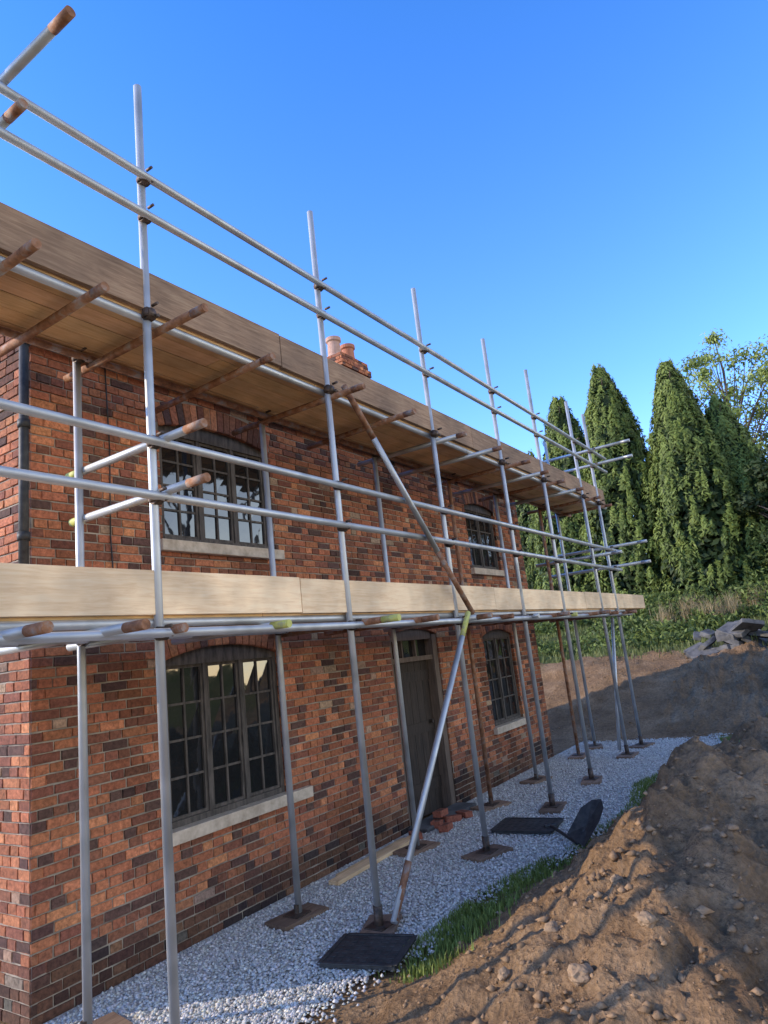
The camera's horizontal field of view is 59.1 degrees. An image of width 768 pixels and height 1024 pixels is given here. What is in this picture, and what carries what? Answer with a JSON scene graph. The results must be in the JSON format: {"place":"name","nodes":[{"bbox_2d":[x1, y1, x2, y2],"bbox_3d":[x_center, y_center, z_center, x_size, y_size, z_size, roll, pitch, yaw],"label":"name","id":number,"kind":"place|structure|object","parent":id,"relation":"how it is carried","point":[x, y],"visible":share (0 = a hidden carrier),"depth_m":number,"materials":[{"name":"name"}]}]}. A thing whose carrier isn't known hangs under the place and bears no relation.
{"place":"outdoors","nodes":[
{"label":"outdoors","id":0,"kind":"place"},
{"bbox_2d":[0,612,767,1023],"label":"ground","id":1,"kind":"structure","parent":0,"point":[710,934],"depth_m":3.31,"materials":[{"name":"soil"}]},
{"bbox_2d":[0,334,553,1023],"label":"brick walls","id":2,"kind":"structure","parent":1,"relation":"on","point":[186,414],"depth_m":4.68,"materials":[{"name":"brick"}]},
{"bbox_2d":[17,342,113,567],"bbox_3d":[-2.027,-0.203,4.342,0.072,1.850,0.681,-12,-13,25],"label":"drainpipe","id":3,"kind":"object","parent":2,"relation":"attached to","point":[23,532],"visible":0.56,"depth_m":4.09,"materials":[{"name":"black plastic"}]},
{"bbox_2d":[158,426,267,548],"bbox_3d":[-1.377,-0.184,5.525,0.066,0.962,1.180,-14,-14,32],"label":"window frame","id":4,"kind":"object","parent":2,"relation":"attached to","point":[213,441],"visible":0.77,"depth_m":5.54,"materials":[{"name":"paint"}]},
{"bbox_2d":[161,440,263,543],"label":"window panes","id":5,"kind":"object","parent":4,"relation":"attached to","point":[171,517],"visible":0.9,"depth_m":5.49,"materials":[{"name":"clear glass"}]},
{"bbox_2d":[160,538,284,560],"bbox_3d":[-1.276,0.314,5.388,0.145,0.084,1.280,-14,-14,32],"label":"window sill","id":6,"kind":"structure","parent":2,"relation":"on","point":[182,546],"depth_m":5.24,"materials":[{"name":"stone"}]},
{"bbox_2d":[165,644,284,828],"bbox_3d":[-1.204,1.604,5.102,0.066,1.192,1.160,-14,-14,32],"label":"ground window frame","id":7,"kind":"object","parent":2,"relation":"attached to","point":[202,659],"visible":0.84,"depth_m":5.12,"materials":[{"name":"grey wood"}]},
{"bbox_2d":[166,660,276,817],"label":"ground window panes","id":8,"kind":"object","parent":7,"relation":"in","point":[177,752],"visible":0.93,"depth_m":5.04,"materials":[{"name":"glass"}]},
{"bbox_2d":[161,786,313,847],"bbox_3d":[-1.045,2.223,5.007,0.145,0.084,1.460,-14,-14,32],"label":"ground window sill","id":9,"kind":"structure","parent":2,"relation":"attached to","point":[189,832],"depth_m":4.86,"materials":[{"name":"grey stone"}]},
{"bbox_2d":[389,629,455,825],"bbox_3d":[0.361,2.257,7.320,0.140,1.980,1.000,-14,-14,32],"label":"front door","id":10,"kind":"structure","parent":2,"relation":"attached to","point":[422,692],"depth_m":7.46,"materials":[{"name":"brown wood"}]},
{"bbox_2d":[391,639,425,658],"bbox_3d":[0.241,1.512,7.479,0.001,0.180,0.840,-14,-14,32],"label":"door fanlight","id":11,"kind":"object","parent":10,"relation":"attached to","point":[407,648],"depth_m":7.56,"materials":[{"name":"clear glass"}]},
{"bbox_2d":[464,504,498,569],"bbox_3d":[1.330,0.360,9.530,0.066,0.932,0.950,-14,-14,32],"label":"window frame","id":12,"kind":"object","parent":2,"relation":"attached to","point":[476,510],"visible":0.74,"depth_m":9.56,"materials":[{"name":"paint"}]},
{"bbox_2d":[464,512,494,566],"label":"window panes","id":13,"kind":"object","parent":12,"relation":"attached to","point":[483,541],"visible":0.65,"depth_m":9.55,"materials":[{"name":"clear glass"}]},
{"bbox_2d":[470,567,504,576],"bbox_3d":[1.431,0.844,9.396,0.145,0.084,1.050,-14,-14,32],"label":"window sill","id":14,"kind":"structure","parent":2,"relation":"on","point":[485,572],"depth_m":9.25,"materials":[{"name":"stone"}]},
{"bbox_2d":[482,630,520,725],"bbox_3d":[1.548,2.205,9.154,0.066,1.222,0.950,-14,-14,32],"label":"ground window frame","id":15,"kind":"object","parent":2,"relation":"attached to","point":[493,635],"visible":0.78,"depth_m":9.20,"materials":[{"name":"grey wood"}]},
{"bbox_2d":[483,639,516,720],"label":"ground window panes","id":16,"kind":"object","parent":15,"relation":"in","point":[504,683],"visible":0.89,"depth_m":9.18,"materials":[{"name":"glass"}]},
{"bbox_2d":[493,717,526,734],"bbox_3d":[1.664,2.829,8.990,0.145,0.084,1.050,-14,-14,32],"label":"ground window sill","id":17,"kind":"structure","parent":2,"relation":"attached to","point":[509,725],"depth_m":8.86,"materials":[{"name":"grey stone"}]},
{"bbox_2d":[0,342,553,1021],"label":"mortar joints","id":18,"kind":"object","parent":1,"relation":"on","point":[156,704],"visible":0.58,"depth_m":4.58,"materials":[{"name":"grey concrete"}]},
{"bbox_2d":[497,966,510,980],"bbox_3d":[0.540,2.079,3.055,0.061,0.051,0.068,-14,-14,32],"label":"rock","id":19,"kind":"object","parent":1,"relation":"on","point":[504,973],"visible":1,"depth_m":3.04,"materials":[{"name":"beige stone"}]},
{"bbox_2d":[515,449,573,589],"bbox_3d":[6.364,1.257,27.628,4.178,8.119,4.474,-14,-14,32],"label":"conifer tree","id":20,"kind":"object","parent":1,"relation":"on","point":[523,509],"visible":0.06,"depth_m":26.74,"materials":[{"name":"green plant"}]},
{"bbox_2d":[331,645,767,1023],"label":"soil clods","id":21,"kind":"object","parent":1,"relation":"on","point":[539,995],"visible":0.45,"depth_m":3.14,"materials":[{"name":"brown soil"}]},
{"bbox_2d":[544,921,558,931],"bbox_3d":[0.794,1.966,3.205,0.075,0.050,0.078,-14,-14,32],"label":"rock","id":22,"kind":"object","parent":1,"relation":"on","point":[551,926],"visible":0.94,"depth_m":3.19,"materials":[{"name":"beige stone"}]},
{"bbox_2d":[370,735,739,983],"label":"grass verge","id":23,"kind":"object","parent":1,"relation":"on","point":[479,914],"depth_m":4.27,"materials":[{"name":"green plant"}]},
{"bbox_2d":[567,963,593,985],"bbox_3d":[0.808,1.896,2.778,0.108,0.073,0.101,-8,-12,9],"label":"rock","id":24,"kind":"object","parent":1,"relation":"on","point":[578,974],"visible":0.94,"depth_m":2.76,"materials":[{"name":"beige stone"}]},
{"bbox_2d":[527,395,644,621],"bbox_3d":[7.144,-0.023,24.666,4.315,9.274,4.150,-14,-14,32],"label":"conifer tree","id":25,"kind":"object","parent":1,"relation":"on","point":[569,526],"visible":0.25,"depth_m":24.06,"materials":[{"name":"green plant"}]},
{"bbox_2d":[610,874,622,882],"bbox_3d":[1.149,1.811,3.346,0.068,0.042,0.060,-14,-14,32],"label":"rock","id":26,"kind":"object","parent":1,"relation":"on","point":[614,877],"visible":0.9,"depth_m":3.33,"materials":[{"name":"beige stone"}]},
{"bbox_2d":[573,363,688,603],"bbox_3d":[8.342,-0.735,23.584,4.188,9.746,3.931,-2,-13,-18],"label":"conifer tree","id":27,"kind":"object","parent":1,"relation":"on","point":[609,415],"visible":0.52,"depth_m":22.63,"materials":[{"name":"green plant"}]},
{"bbox_2d":[637,911,657,928],"bbox_3d":[1.107,1.711,2.845,0.080,0.061,0.078,-14,-14,32],"label":"rock","id":28,"kind":"object","parent":1,"relation":"on","point":[647,919],"visible":1,"depth_m":2.83,"materials":[{"name":"beige stone"}]},
{"bbox_2d":[534,567,767,656],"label":"scrub bushes","id":29,"kind":"object","parent":1,"relation":"on","point":[644,630],"visible":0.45,"depth_m":17.70,"materials":[{"name":"green plant"}]},
{"bbox_2d":[639,359,767,604],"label":"conifer tree","id":30,"kind":"object","parent":1,"relation":"on","point":[683,459],"visible":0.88,"depth_m":20.80,"materials":[{"name":"green plant"}]},
{"bbox_2d":[645,328,767,465],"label":"ash tree","id":31,"kind":"object","parent":1,"relation":"on","point":[704,373],"visible":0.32,"depth_m":30.23,"materials":[{"name":"green plant"}]},
{"bbox_2d":[684,618,767,658],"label":"slab pile","id":32,"kind":"object","parent":1,"relation":"on","point":[729,634],"visible":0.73,"depth_m":13.57,"materials":[{"name":"grey concrete"}]},
{"bbox_2d":[693,393,767,590],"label":"conifer tree","id":33,"kind":"object","parent":1,"relation":"on","point":[738,449],"visible":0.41,"depth_m":21.16,"materials":[{"name":"green plant"}]},
{"bbox_2d":[708,334,767,476],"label":"ash tree","id":34,"kind":"object","parent":1,"relation":"on","point":[751,377],"visible":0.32,"depth_m":31.06,"materials":[{"name":"green plant"}]},
{"bbox_2d":[734,441,767,564],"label":"holly tree","id":35,"kind":"object","parent":1,"relation":"on","point":[747,498],"visible":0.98,"depth_m":19.70,"materials":[{"name":"green plant"}]},
{"bbox_2d":[0,0,767,511],"label":"sky","id":36,"kind":"structure","parent":0,"point":[567,187],"materials":[{"name":"blue"}]},
{"bbox_2d":[44,733,732,1023],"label":"gravel path","id":37,"kind":"structure","parent":0,"point":[251,969],"depth_m":4.65,"materials":[{"name":"grey gravel"}]},
{"bbox_2d":[0,5,654,1023],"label":"scaffolding","id":38,"kind":"object","parent":37,"relation":"on","point":[78,301],"visible":1,"depth_m":4.39,"materials":[{"name":"metal"}]},
{"bbox_2d":[317,932,417,970],"bbox_3d":[-0.087,2.577,3.982,0.484,0.028,0.424,-10,-13,18],"label":"rubber mat","id":39,"kind":"object","parent":37,"relation":"on","point":[375,951],"visible":1,"depth_m":3.95,"materials":[{"name":"black rubber"}]},
{"bbox_2d":[328,835,410,885],"bbox_3d":[-0.065,2.972,5.832,0.140,0.030,1.300,-14,-14,30],"label":"timber plank","id":40,"kind":"object","parent":37,"relation":"on","point":[348,873],"visible":0.79,"depth_m":5.65,"materials":[{"name":"brown wood"}]},
{"bbox_2d":[408,831,422,839],"bbox_3d":[0.297,3.036,6.369,0.090,0.056,0.180,-8,-14,-14],"label":"loose brick","id":41,"kind":"object","parent":37,"relation":"on","point":[420,834],"visible":0.37,"depth_m":6.30,"materials":[{"name":"brick"}]},
{"bbox_2d":[430,819,442,828],"bbox_3d":[0.525,3.083,6.707,0.090,0.056,0.180,-6,-15,16],"label":"loose brick","id":42,"kind":"object","parent":37,"relation":"on","point":[436,823],"visible":0.85,"depth_m":6.64,"materials":[{"name":"brick"}]},
{"bbox_2d":[408,802,476,832],"bbox_3d":[0.611,3.165,7.007,0.250,0.070,1.070,-14,-14,32],"label":"door step","id":43,"kind":"object","parent":37,"relation":"on","point":[426,826],"depth_m":6.98,"materials":[{"name":"grey stone"}]},
{"bbox_2d":[438,822,452,832],"bbox_3d":[0.595,3.037,6.531,0.090,0.056,0.180,-16,-17,19],"label":"loose brick","id":44,"kind":"object","parent":37,"relation":"on","point":[445,827],"visible":1,"depth_m":6.46,"materials":[{"name":"brick"}]},
{"bbox_2d":[442,814,461,821],"bbox_3d":[0.686,3.093,6.839,0.180,0.056,0.090,4,-20,-27],"label":"loose brick","id":45,"kind":"object","parent":37,"relation":"on","point":[454,818],"visible":0.88,"depth_m":6.81,"materials":[{"name":"brick"}]},
{"bbox_2d":[432,808,448,817],"bbox_3d":[0.571,3.041,6.851,0.090,0.056,0.180,-17,-18,25],"label":"loose brick","id":46,"kind":"object","parent":45,"relation":"on","point":[440,813],"visible":1,"depth_m":6.79,"materials":[{"name":"brick"}]},
{"bbox_2d":[455,810,472,817],"bbox_3d":[0.824,3.106,6.975,0.090,0.056,0.180,0,-17,-30],"label":"loose brick","id":47,"kind":"object","parent":37,"relation":"on","point":[466,813],"visible":0.93,"depth_m":6.92,"materials":[{"name":"brick"}]},
{"bbox_2d":[490,817,563,833],"bbox_3d":[1.333,2.910,6.293,0.584,0.028,0.464,-12,-13,26],"label":"rubber mat","id":48,"kind":"object","parent":37,"relation":"on","point":[521,825],"visible":0.98,"depth_m":6.27,"materials":[{"name":"black rubber"}]},
{"bbox_2d":[544,799,603,847],"bbox_3d":[1.576,2.615,5.821,0.262,0.327,0.792,-1,-13,-24],"label":"black shovel","id":49,"kind":"object","parent":37,"relation":"on","point":[584,824],"visible":1,"depth_m":5.60,"materials":[{"name":"plastic"}]},
{"bbox_2d":[535,608,767,663],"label":"rough grass","id":50,"kind":"structure","parent":0,"point":[619,652],"depth_m":15.99,"materials":[{"name":"green plant"}]},
{"bbox_2d":[648,584,767,622],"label":"dry grass","id":51,"kind":"structure","parent":0,"point":[722,606],"depth_m":17.88,"materials":[{"name":"plant"}]},
{"bbox_3d":[-2.000,-0.996,8.895,4.600,1.607,7.930,-14,-14,32],"label":"roof","id":52,"kind":"object","parent":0,"visible":0},
{"bbox_2d":[325,335,371,377],"bbox_3d":[-0.631,-1.920,11.480,0.578,2.038,0.836,-14,-14,32],"label":"chimney stack","id":53,"kind":"object","parent":52,"relation":"on","point":[335,348],"visible":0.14,"depth_m":11.40,"materials":[{"name":"brick"}]}
]}

